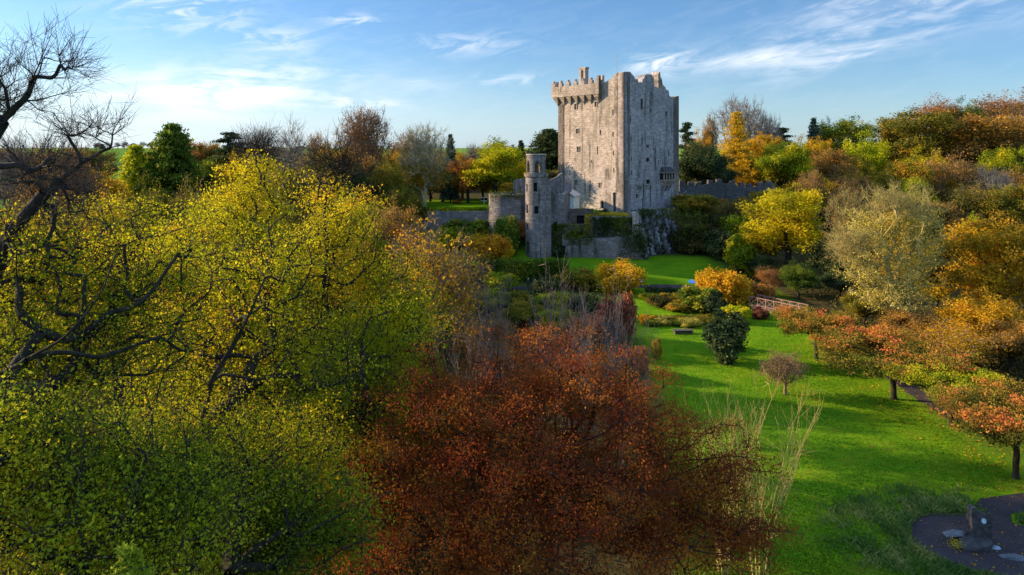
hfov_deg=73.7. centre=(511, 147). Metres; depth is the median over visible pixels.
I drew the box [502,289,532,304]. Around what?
shrub
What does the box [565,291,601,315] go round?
shrub
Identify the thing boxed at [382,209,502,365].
twiggy tree
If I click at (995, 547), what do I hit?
pale stone
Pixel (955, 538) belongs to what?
rock
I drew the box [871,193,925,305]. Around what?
broadleaf tree
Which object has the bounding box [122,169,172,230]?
broadleaf tree
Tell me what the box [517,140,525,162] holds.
conifer
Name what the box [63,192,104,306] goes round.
broadleaf tree
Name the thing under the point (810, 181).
bare tree
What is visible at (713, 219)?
bush
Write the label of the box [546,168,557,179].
broadleaf tree
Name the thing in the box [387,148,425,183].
broadleaf tree
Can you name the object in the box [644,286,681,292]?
hedge
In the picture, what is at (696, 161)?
broadleaf tree
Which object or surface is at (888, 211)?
broadleaf tree
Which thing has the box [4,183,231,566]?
lime tree
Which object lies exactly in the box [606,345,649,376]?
shrub
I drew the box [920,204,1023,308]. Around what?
maple tree
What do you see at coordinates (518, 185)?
gable fragment
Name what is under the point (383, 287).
broadleaf tree
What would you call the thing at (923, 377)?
cherry tree
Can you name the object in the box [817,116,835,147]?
broadleaf tree
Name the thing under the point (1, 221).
broadleaf tree
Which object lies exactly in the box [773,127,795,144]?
cedar
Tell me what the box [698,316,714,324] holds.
border plant
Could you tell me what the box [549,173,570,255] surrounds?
ruined house
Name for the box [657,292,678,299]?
border plant
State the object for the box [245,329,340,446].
broadleaf tree
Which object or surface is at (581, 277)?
shrub
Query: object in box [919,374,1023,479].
cherry tree
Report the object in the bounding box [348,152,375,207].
broadleaf tree
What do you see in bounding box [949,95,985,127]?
broadleaf tree
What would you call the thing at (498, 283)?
shrub
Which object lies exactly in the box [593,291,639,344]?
weeping tree
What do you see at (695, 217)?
ivy
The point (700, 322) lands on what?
border plant
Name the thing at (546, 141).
conifer
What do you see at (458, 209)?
hedge
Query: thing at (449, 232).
shrub
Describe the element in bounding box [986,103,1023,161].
broadleaf tree
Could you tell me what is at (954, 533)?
slab
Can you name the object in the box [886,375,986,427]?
woodland path
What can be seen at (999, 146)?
broadleaf tree
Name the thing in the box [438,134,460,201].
conifer
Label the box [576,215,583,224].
window
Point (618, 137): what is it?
castle keep
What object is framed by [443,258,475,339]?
broadleaf tree
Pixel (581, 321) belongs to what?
sapling clump
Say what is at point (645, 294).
border strip
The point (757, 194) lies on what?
bush
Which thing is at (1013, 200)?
broadleaf tree
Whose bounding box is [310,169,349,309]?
broadleaf tree
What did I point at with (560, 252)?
shrub
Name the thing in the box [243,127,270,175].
bare tree
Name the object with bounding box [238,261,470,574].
lime tree
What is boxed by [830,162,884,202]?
broadleaf tree
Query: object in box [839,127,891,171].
broadleaf tree
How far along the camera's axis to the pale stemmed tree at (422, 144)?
134.54 m
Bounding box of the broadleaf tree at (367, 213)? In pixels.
[332,178,389,260]
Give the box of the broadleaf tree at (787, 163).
[749,138,814,190]
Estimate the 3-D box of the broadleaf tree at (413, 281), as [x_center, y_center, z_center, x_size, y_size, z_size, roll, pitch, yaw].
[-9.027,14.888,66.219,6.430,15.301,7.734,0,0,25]
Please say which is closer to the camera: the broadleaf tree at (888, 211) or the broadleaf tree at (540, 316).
the broadleaf tree at (540, 316)
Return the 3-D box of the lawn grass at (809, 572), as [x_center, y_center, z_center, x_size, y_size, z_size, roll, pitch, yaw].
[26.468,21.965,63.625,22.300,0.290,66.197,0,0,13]
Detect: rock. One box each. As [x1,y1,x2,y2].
[950,537,960,541]
[957,535,992,552]
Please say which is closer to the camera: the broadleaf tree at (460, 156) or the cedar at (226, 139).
the cedar at (226, 139)
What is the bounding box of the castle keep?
[551,55,678,213]
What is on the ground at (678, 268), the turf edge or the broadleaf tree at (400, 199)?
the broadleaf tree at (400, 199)
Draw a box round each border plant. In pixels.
[636,313,655,324]
[642,319,660,326]
[654,315,673,325]
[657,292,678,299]
[671,317,682,325]
[677,317,699,327]
[692,317,703,325]
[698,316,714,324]
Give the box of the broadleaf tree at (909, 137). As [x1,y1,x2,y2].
[874,103,979,161]
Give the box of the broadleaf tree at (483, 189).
[472,170,494,201]
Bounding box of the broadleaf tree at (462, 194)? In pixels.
[457,188,479,199]
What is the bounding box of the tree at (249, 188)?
[178,118,318,443]
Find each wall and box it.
[420,211,488,230]
[562,234,646,258]
[568,208,592,237]
[679,179,775,201]
[679,190,695,194]
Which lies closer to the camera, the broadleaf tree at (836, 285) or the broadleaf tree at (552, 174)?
the broadleaf tree at (836, 285)
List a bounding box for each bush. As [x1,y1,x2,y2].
[669,194,714,210]
[670,227,697,251]
[684,229,712,254]
[691,193,719,205]
[702,210,735,232]
[702,229,741,259]
[717,199,729,206]
[717,213,756,235]
[720,194,768,219]
[730,189,773,221]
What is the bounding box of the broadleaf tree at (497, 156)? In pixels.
[459,135,526,191]
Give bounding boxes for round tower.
[524,154,550,257]
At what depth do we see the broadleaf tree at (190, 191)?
97.82 m
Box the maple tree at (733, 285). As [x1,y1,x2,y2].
[694,264,757,305]
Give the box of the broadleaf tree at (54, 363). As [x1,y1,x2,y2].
[0,305,107,469]
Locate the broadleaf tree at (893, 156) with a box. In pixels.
[884,144,907,162]
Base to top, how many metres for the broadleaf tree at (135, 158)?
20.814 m
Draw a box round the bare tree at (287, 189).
[231,109,332,332]
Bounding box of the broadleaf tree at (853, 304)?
[837,288,886,327]
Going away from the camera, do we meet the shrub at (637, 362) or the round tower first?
the shrub at (637, 362)
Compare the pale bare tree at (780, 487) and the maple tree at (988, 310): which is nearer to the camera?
the pale bare tree at (780, 487)
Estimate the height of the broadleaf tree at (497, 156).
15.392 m
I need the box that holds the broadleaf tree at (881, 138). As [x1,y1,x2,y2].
[875,117,902,163]
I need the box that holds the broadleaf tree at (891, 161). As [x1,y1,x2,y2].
[880,153,905,178]
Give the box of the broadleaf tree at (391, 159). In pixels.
[363,152,398,169]
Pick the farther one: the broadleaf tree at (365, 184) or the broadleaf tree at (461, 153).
the broadleaf tree at (461, 153)
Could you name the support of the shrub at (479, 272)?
on the ground at (678, 268)
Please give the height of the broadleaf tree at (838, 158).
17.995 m
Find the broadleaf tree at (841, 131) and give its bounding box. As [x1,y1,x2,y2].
[818,112,891,153]
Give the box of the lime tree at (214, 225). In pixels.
[121,186,310,574]
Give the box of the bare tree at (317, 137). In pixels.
[305,131,327,158]
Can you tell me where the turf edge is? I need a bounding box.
[903,512,999,574]
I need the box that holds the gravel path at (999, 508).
[910,493,1023,574]
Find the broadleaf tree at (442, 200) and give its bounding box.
[432,159,460,201]
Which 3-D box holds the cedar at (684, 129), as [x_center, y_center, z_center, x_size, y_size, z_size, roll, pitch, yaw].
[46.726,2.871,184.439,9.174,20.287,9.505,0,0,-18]
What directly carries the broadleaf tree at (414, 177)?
on the ground at (678, 268)
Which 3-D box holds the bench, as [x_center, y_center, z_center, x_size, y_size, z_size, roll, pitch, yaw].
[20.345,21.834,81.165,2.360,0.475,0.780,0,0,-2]
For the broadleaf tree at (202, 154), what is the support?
on the ground at (678, 268)
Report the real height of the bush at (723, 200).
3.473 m
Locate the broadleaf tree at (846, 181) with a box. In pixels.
[825,163,876,206]
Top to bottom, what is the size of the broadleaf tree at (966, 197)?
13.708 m
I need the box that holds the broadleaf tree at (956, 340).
[905,316,1012,368]
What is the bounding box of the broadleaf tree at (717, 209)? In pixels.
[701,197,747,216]
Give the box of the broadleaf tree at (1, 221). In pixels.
[0,204,48,323]
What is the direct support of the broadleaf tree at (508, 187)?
on the ground at (678, 268)
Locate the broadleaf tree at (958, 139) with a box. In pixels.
[927,133,966,160]
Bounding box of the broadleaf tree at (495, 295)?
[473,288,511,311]
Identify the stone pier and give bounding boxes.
[632,211,638,235]
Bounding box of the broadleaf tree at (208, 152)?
[195,142,224,171]
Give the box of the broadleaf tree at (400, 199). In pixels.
[386,186,430,225]
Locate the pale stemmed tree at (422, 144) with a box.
[390,121,457,206]
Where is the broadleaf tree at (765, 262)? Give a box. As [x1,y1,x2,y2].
[740,253,780,279]
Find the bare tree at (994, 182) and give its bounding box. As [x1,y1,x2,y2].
[957,164,1017,225]
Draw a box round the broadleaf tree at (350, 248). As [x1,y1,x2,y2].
[338,218,361,291]
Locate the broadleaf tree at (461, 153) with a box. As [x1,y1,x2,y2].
[436,149,465,160]
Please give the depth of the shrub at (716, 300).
89.19 m
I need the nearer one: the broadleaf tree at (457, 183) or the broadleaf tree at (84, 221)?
the broadleaf tree at (84, 221)
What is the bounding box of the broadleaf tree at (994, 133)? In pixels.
[922,106,1023,166]
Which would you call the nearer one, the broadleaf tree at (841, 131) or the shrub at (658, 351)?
the shrub at (658, 351)
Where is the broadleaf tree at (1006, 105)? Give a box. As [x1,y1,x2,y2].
[971,87,1023,119]
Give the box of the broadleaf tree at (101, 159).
[63,147,121,176]
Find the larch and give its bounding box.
[717,111,764,186]
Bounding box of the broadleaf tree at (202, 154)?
[188,138,222,169]
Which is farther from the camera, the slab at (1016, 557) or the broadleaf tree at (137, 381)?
the broadleaf tree at (137, 381)
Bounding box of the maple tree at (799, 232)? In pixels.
[728,182,829,274]
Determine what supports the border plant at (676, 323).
on the ground at (678, 268)
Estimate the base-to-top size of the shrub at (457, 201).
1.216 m
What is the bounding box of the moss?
[947,536,966,549]
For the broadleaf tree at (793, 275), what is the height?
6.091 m
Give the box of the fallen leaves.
[604,346,1023,574]
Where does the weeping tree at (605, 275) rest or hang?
on the ground at (678, 268)
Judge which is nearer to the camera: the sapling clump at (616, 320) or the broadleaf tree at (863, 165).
the sapling clump at (616, 320)
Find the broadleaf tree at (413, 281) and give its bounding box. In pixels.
[382,224,444,361]
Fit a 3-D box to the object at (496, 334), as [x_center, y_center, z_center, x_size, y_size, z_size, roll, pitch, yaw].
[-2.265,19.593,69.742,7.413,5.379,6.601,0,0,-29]
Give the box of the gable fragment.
[513,178,524,193]
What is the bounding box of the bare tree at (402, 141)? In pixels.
[390,126,421,158]
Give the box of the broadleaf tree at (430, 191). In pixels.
[416,155,442,201]
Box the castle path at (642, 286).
[469,284,699,289]
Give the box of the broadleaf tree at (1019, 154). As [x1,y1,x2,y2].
[1010,145,1023,193]
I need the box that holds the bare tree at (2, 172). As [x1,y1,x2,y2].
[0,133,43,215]
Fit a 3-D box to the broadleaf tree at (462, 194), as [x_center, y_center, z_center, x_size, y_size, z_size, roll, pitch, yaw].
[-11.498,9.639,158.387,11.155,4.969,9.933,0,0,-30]
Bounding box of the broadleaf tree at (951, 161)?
[924,152,972,172]
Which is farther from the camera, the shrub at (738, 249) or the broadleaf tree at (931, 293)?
the shrub at (738, 249)
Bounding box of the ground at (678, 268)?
[0,148,1023,574]
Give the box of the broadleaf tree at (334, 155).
[313,139,356,179]
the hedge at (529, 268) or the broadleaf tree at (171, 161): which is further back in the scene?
the broadleaf tree at (171, 161)
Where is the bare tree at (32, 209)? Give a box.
[0,82,144,574]
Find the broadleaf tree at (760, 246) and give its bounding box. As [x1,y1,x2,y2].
[742,227,785,258]
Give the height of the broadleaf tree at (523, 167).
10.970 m
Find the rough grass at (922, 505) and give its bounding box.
[804,479,1023,574]
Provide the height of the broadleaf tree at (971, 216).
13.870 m
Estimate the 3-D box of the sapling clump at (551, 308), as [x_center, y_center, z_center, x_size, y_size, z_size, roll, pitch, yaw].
[1.762,14.193,47.324,3.472,16.291,5.160,0,0,60]
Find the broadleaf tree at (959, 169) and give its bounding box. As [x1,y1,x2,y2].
[916,146,1000,204]
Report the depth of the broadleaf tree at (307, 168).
119.79 m
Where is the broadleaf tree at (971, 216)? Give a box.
[958,210,991,298]
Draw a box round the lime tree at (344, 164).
[249,119,436,574]
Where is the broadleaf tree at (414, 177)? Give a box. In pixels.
[390,157,458,202]
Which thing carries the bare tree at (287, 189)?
on the ground at (678, 268)
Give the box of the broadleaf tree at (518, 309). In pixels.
[498,297,550,325]
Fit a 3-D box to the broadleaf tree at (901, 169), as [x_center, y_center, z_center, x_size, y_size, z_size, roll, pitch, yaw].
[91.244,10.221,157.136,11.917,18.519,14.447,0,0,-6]
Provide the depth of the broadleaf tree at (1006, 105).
202.69 m
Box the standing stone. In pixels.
[965,504,992,541]
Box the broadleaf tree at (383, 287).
[350,259,408,324]
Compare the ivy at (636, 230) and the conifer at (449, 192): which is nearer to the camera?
the ivy at (636, 230)
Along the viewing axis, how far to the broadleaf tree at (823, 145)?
176.66 m
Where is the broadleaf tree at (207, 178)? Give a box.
[195,157,221,199]
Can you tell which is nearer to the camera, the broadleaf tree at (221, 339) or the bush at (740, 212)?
the broadleaf tree at (221, 339)
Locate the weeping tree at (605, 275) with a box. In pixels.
[590,257,649,295]
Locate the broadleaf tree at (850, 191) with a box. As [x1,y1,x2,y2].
[816,178,863,220]
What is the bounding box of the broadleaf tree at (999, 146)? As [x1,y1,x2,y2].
[973,136,1023,159]
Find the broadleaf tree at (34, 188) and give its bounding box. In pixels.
[2,140,73,234]
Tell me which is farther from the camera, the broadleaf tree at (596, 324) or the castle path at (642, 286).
the castle path at (642, 286)
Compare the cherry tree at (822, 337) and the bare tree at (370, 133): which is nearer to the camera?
the cherry tree at (822, 337)
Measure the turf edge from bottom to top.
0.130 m
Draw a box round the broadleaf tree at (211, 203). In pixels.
[185,177,248,294]
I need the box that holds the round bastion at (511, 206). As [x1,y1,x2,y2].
[489,192,524,240]
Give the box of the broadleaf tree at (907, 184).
[881,176,941,207]
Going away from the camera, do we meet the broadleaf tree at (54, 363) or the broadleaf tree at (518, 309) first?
the broadleaf tree at (54, 363)
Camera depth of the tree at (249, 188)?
49.01 m
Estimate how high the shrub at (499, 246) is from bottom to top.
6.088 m
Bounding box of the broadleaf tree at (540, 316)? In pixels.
[534,306,582,333]
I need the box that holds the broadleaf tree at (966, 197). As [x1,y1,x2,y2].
[938,177,1000,228]
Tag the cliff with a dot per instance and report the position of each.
(658, 234)
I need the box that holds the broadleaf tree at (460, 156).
[456,151,483,189]
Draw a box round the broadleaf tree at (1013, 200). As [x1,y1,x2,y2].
[972,183,1023,225]
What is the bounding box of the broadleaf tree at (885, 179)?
[840,169,898,208]
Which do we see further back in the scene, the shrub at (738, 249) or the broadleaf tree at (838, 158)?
the broadleaf tree at (838, 158)
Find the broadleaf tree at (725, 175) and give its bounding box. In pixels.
[697,161,742,183]
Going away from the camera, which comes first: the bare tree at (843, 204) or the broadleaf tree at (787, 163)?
the bare tree at (843, 204)
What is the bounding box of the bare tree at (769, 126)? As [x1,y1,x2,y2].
[753,111,785,180]
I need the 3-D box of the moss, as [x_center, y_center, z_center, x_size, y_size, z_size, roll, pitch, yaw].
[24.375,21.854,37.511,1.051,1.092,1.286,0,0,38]
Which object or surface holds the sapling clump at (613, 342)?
on the ground at (678, 268)
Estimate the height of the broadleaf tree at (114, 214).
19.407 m
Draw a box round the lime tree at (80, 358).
[0,187,239,445]
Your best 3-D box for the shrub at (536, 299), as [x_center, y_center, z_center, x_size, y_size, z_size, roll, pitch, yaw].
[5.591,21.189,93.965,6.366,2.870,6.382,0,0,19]
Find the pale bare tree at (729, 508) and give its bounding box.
[683,363,785,573]
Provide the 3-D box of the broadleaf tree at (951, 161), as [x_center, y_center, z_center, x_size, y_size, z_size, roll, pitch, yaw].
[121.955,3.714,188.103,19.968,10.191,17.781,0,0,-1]
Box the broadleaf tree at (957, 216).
[916,199,970,242]
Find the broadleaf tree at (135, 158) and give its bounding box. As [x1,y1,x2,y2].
[114,144,157,215]
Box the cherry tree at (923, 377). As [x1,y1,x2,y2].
[879,361,1011,426]
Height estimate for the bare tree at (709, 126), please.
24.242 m
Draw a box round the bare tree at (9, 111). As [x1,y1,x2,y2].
[0,3,130,211]
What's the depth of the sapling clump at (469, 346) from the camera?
47.60 m
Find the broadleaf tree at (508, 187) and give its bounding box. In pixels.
[477,181,512,191]
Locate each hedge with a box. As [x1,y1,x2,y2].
[429,207,488,210]
[480,254,570,282]
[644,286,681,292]
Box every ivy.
[489,190,523,198]
[551,223,589,254]
[563,232,648,256]
[584,214,592,232]
[590,215,632,237]
[632,207,679,252]
[674,203,708,251]
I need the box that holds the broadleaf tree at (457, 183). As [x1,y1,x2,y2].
[443,155,490,202]
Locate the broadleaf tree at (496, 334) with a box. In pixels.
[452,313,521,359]
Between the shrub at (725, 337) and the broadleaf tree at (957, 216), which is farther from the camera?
the broadleaf tree at (957, 216)
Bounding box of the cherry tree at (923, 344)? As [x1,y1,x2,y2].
[803,321,984,399]
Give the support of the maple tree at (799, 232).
on the ground at (678, 268)
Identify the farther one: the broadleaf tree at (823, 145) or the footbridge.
the broadleaf tree at (823, 145)
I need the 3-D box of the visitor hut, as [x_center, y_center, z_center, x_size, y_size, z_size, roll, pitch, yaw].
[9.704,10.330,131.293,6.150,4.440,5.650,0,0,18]
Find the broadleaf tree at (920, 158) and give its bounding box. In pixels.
[894,144,954,193]
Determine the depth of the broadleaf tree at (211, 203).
87.50 m
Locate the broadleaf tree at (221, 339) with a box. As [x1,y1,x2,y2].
[178,292,235,374]
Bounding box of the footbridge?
[749,294,808,314]
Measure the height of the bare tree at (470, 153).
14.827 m
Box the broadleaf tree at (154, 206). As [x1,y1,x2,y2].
[125,192,167,261]
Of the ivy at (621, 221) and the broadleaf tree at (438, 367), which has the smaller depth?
the broadleaf tree at (438, 367)
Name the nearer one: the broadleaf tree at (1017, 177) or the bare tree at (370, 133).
the bare tree at (370, 133)
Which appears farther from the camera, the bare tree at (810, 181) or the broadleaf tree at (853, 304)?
the bare tree at (810, 181)
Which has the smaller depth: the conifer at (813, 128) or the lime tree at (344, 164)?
the lime tree at (344, 164)
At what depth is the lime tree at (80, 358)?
19.66 m
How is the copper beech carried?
on the ground at (678, 268)
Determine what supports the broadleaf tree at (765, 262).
on the ground at (678, 268)
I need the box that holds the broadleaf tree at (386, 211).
[364,190,402,234]
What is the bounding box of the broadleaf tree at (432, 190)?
[415,182,444,198]
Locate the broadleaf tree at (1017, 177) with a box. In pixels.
[993,163,1023,223]
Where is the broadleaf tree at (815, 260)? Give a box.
[799,242,867,275]
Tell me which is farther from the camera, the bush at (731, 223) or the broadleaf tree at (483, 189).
the broadleaf tree at (483, 189)
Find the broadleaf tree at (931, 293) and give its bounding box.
[901,237,963,320]
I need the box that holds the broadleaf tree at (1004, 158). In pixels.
[974,145,1020,191]
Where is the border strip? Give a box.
[637,291,675,298]
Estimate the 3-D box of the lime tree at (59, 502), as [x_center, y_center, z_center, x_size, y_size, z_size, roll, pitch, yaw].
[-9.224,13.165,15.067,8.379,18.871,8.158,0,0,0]
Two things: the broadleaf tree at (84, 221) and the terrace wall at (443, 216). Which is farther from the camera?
the terrace wall at (443, 216)
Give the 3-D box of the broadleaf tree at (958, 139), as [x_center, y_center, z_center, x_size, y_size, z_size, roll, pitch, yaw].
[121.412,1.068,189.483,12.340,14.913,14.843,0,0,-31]
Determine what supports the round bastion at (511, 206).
on the ground at (678, 268)
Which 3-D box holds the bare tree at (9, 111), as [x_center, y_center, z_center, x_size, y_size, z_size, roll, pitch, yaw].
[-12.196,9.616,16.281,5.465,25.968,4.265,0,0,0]
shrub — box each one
[432,225,461,250]
[442,218,492,240]
[452,200,463,203]
[463,264,492,286]
[464,231,517,260]
[480,271,519,291]
[492,213,521,253]
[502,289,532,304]
[516,221,524,248]
[528,276,561,294]
[531,291,568,308]
[551,274,572,287]
[552,244,567,257]
[559,266,597,290]
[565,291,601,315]
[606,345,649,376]
[643,295,673,307]
[650,338,663,359]
[662,299,693,312]
[676,284,718,313]
[701,291,729,314]
[701,306,750,365]
[720,304,752,322]
[722,233,762,277]
[748,280,778,302]
[750,306,769,318]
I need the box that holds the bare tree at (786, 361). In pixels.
[753,348,810,394]
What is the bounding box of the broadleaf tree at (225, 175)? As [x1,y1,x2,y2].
[211,149,241,208]
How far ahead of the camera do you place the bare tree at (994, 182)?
150.94 m
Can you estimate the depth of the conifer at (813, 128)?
189.38 m
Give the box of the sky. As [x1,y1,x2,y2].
[0,0,1023,147]
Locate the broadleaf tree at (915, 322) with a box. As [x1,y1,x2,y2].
[875,307,953,348]
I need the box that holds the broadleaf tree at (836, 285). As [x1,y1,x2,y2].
[816,269,860,296]
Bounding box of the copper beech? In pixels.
[296,313,810,574]
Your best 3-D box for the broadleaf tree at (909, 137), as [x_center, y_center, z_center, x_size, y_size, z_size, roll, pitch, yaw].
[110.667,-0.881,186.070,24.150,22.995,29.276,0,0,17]
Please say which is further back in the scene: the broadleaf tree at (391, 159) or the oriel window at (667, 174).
the broadleaf tree at (391, 159)
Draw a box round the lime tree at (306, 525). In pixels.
[71,355,405,574]
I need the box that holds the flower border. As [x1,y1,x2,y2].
[643,313,719,323]
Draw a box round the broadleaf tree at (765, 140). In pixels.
[744,131,783,184]
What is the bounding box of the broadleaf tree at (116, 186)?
[78,158,133,215]
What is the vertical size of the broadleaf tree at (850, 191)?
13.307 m
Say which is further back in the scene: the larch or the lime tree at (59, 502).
the larch
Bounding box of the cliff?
[631,207,676,259]
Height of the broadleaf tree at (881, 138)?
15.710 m
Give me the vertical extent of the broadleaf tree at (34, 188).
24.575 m
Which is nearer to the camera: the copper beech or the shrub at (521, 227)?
the copper beech
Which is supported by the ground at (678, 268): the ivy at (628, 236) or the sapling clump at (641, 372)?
the sapling clump at (641, 372)
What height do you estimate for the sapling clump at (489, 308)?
14.006 m
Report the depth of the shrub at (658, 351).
70.71 m
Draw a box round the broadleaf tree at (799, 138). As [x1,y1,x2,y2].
[795,133,822,159]
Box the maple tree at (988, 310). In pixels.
[931,286,1023,360]
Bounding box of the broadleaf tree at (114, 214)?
[77,177,142,291]
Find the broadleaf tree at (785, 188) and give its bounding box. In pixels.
[776,185,795,192]
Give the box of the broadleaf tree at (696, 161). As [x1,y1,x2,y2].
[679,139,739,184]
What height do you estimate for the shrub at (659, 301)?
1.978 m
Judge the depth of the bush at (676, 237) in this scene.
125.74 m
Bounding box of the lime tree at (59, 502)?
[0,337,286,574]
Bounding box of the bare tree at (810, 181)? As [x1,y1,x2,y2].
[789,167,828,219]
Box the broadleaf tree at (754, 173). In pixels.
[732,160,762,183]
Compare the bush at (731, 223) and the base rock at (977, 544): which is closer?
the base rock at (977, 544)
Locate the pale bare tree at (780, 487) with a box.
[697,373,824,574]
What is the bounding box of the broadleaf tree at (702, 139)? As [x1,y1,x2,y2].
[687,127,716,152]
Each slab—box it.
[942,529,964,536]
[998,553,1023,560]
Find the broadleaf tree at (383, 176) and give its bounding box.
[366,157,416,215]
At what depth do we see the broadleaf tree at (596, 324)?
72.86 m
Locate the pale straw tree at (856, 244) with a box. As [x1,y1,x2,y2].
[819,174,961,321]
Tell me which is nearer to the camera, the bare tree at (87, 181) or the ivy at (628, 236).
the bare tree at (87, 181)
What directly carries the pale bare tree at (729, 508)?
on the ground at (678, 268)
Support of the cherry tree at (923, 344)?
on the ground at (678, 268)
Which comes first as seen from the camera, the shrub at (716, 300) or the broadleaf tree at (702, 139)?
the shrub at (716, 300)
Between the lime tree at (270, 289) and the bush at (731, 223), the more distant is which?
the bush at (731, 223)
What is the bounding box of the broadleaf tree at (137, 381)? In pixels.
[92,298,200,418]
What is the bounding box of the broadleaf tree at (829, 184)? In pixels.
[792,171,839,228]
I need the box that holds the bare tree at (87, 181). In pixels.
[53,132,101,287]
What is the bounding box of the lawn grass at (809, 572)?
[673,305,1023,574]
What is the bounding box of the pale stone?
[992,545,1000,549]
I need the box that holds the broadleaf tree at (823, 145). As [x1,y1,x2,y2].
[805,135,836,162]
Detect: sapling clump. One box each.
[441,274,506,451]
[472,264,515,444]
[501,240,571,439]
[536,276,601,480]
[557,300,601,526]
[570,251,634,460]
[599,301,659,489]
[618,309,664,479]
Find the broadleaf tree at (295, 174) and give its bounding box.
[242,161,346,348]
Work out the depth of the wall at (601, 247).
121.40 m
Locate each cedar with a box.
[201,131,244,178]
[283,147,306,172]
[679,122,696,184]
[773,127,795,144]
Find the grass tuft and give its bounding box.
[586,211,629,216]
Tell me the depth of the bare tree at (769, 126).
189.03 m
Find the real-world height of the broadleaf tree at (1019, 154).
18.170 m
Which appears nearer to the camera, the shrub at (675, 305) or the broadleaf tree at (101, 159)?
the shrub at (675, 305)
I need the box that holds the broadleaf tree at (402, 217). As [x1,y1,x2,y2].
[343,200,424,269]
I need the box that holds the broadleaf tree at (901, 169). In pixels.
[879,152,940,199]
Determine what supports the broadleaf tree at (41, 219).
on the ground at (678, 268)
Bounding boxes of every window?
[533,183,536,192]
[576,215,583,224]
[660,167,675,190]
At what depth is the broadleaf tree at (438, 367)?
43.03 m
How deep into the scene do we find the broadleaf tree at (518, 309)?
82.86 m
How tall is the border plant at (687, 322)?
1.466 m
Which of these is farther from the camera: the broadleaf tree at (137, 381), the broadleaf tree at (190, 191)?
the broadleaf tree at (190, 191)
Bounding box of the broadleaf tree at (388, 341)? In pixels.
[338,298,411,423]
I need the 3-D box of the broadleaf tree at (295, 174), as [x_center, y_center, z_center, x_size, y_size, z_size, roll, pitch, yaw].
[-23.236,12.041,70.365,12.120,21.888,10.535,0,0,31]
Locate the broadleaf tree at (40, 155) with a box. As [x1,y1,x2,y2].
[16,146,61,175]
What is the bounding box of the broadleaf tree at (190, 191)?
[162,172,216,228]
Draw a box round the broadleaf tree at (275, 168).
[263,162,293,182]
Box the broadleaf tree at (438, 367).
[389,350,456,482]
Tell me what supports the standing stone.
on the base rock at (977, 544)
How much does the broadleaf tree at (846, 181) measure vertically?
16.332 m
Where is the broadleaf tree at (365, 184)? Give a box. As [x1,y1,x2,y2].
[321,159,383,219]
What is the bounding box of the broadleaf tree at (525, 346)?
[503,322,567,371]
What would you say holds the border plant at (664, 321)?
on the ground at (678, 268)
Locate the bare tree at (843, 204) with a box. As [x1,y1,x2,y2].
[816,182,877,290]
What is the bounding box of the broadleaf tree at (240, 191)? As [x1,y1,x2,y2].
[219,171,266,207]
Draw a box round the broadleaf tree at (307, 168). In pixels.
[292,148,326,181]
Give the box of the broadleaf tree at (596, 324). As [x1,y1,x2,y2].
[561,309,609,352]
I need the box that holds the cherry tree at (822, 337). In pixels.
[808,333,893,374]
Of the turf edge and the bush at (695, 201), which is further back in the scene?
the bush at (695, 201)
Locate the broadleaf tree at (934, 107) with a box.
[908,92,975,135]
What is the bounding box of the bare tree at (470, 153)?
[462,142,480,160]
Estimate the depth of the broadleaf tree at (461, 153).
205.64 m
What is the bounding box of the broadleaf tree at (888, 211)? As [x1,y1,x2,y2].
[867,193,916,229]
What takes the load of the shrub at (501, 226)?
on the ground at (678, 268)
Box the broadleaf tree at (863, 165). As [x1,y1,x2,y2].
[846,152,876,175]
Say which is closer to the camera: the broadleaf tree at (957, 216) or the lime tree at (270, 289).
the lime tree at (270, 289)
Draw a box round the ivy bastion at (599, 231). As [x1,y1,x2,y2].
[589,214,631,237]
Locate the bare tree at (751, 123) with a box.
[711,93,774,155]
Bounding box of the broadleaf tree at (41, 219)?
[5,185,80,326]
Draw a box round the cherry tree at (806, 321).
[765,304,863,358]
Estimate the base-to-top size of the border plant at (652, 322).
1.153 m
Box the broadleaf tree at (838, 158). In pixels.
[807,145,858,191]
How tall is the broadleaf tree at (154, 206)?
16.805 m
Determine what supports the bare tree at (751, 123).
on the ground at (678, 268)
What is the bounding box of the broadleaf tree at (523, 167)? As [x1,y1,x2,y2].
[512,157,547,178]
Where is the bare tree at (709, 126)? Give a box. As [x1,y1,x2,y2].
[701,108,718,154]
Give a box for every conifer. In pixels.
[104,539,156,574]
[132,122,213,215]
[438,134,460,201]
[514,128,557,172]
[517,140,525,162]
[805,117,823,144]
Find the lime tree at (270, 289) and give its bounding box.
[96,178,393,573]
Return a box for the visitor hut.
[569,190,580,208]
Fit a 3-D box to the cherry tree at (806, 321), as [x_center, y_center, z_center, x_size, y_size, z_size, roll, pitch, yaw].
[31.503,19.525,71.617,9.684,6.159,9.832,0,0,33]
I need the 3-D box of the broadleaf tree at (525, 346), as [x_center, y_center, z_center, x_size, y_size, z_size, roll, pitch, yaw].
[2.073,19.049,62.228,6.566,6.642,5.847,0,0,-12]
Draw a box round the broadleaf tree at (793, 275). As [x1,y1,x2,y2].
[777,259,824,299]
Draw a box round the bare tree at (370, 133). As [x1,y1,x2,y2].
[330,100,398,170]
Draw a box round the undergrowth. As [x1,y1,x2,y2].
[0,183,1023,574]
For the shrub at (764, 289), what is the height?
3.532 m
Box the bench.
[672,329,693,334]
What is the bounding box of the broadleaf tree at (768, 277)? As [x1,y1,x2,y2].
[754,265,786,286]
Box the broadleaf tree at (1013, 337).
[972,316,1023,374]

